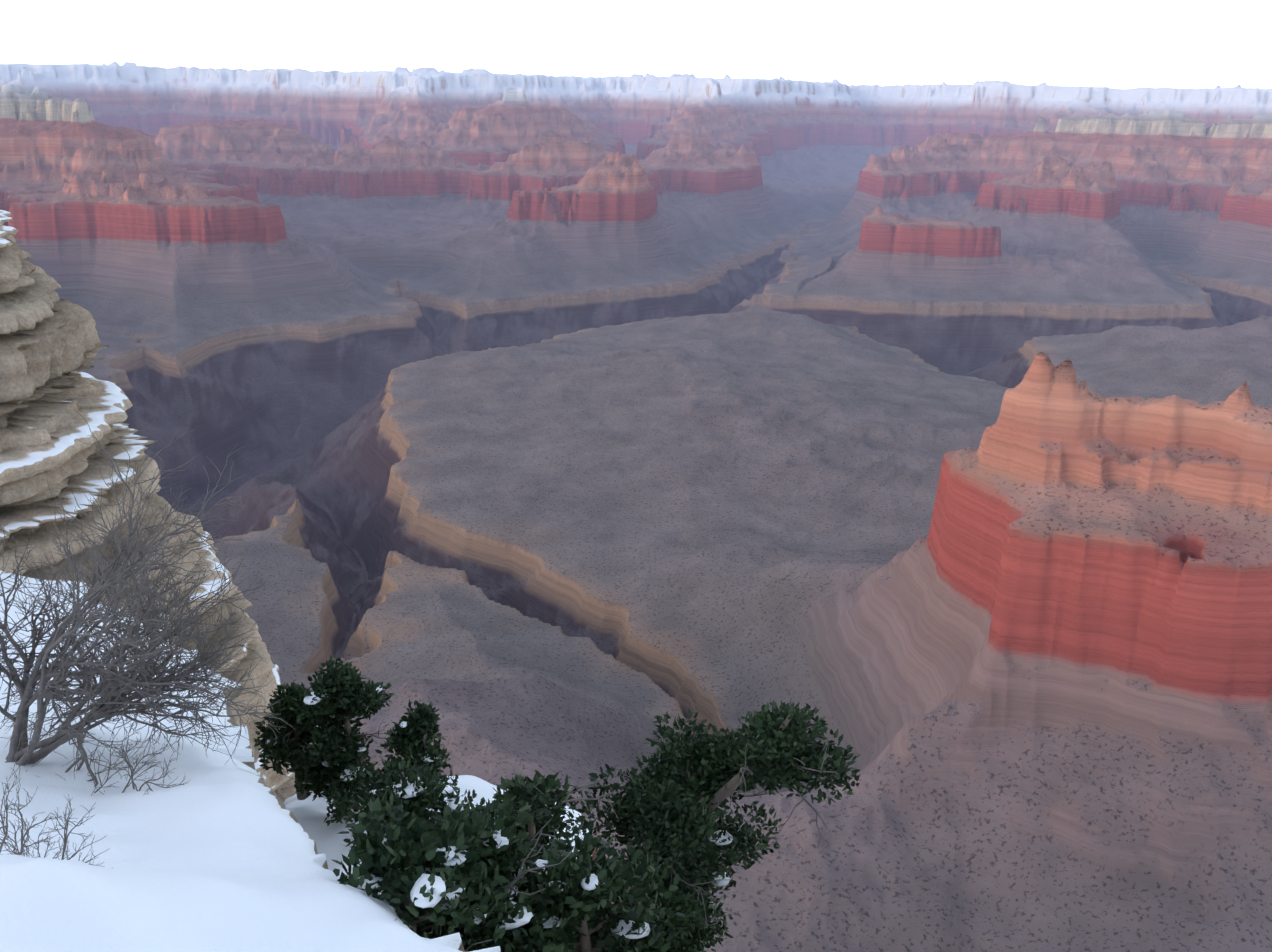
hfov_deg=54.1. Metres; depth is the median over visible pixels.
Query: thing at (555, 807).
dead pinyon twigs
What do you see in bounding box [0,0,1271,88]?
sky
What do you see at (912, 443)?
canyon terrain
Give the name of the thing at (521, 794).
rim pinyon tree
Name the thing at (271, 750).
pinyon tree
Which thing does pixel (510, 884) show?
dead pinyon twigs
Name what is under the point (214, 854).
snowy ground
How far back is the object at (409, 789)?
7.46 m
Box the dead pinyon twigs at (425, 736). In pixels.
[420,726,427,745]
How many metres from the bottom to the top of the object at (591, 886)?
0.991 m
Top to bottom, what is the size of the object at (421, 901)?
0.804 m
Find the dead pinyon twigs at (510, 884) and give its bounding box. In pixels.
[419,818,570,938]
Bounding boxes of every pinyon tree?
[254,682,329,799]
[289,656,396,825]
[294,725,372,808]
[331,790,511,951]
[339,756,484,890]
[371,700,457,809]
[403,796,581,951]
[463,770,582,859]
[511,821,689,951]
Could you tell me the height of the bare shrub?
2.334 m
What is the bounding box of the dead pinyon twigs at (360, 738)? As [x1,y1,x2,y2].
[316,737,381,755]
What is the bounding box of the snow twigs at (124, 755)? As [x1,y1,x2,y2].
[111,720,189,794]
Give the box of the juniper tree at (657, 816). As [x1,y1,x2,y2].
[562,700,860,951]
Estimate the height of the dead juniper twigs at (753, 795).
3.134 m
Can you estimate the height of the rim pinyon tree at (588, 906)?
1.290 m
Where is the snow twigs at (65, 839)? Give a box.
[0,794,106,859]
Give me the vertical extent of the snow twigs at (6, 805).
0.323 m
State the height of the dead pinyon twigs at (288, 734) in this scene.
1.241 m
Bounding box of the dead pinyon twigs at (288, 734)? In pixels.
[282,729,300,798]
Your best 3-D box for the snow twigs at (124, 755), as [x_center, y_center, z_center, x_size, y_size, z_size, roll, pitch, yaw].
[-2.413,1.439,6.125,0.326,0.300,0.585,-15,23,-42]
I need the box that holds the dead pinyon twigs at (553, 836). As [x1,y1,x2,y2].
[539,822,608,859]
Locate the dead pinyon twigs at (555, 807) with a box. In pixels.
[533,774,623,865]
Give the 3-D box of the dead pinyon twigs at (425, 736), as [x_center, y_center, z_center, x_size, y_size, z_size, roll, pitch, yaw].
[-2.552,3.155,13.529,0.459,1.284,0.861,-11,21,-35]
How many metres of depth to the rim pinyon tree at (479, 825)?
5.07 m
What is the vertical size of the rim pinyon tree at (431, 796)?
1.334 m
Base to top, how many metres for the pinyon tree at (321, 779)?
1.120 m
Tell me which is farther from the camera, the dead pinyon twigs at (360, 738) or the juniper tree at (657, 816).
the dead pinyon twigs at (360, 738)
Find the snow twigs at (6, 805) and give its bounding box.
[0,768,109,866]
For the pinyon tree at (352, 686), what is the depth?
13.24 m
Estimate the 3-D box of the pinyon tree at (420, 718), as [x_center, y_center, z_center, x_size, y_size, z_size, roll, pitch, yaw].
[-2.422,3.107,13.616,1.033,1.392,0.817,1,17,-1]
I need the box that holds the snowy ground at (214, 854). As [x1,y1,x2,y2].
[0,570,500,951]
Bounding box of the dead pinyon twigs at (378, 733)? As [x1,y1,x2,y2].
[353,721,387,766]
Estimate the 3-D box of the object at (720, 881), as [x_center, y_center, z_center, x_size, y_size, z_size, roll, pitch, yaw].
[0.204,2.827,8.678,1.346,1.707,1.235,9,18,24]
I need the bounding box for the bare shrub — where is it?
[0,410,295,795]
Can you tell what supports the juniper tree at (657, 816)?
on the snowy ground at (214, 854)
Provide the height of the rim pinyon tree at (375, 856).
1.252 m
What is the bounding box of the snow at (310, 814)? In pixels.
[284,775,613,937]
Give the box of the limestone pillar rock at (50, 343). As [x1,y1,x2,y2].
[0,210,295,802]
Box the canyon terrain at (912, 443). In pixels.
[0,62,1271,951]
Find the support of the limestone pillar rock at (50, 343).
on the snowy ground at (214, 854)
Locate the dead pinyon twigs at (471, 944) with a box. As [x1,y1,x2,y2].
[439,925,492,951]
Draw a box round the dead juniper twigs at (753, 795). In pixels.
[610,742,836,939]

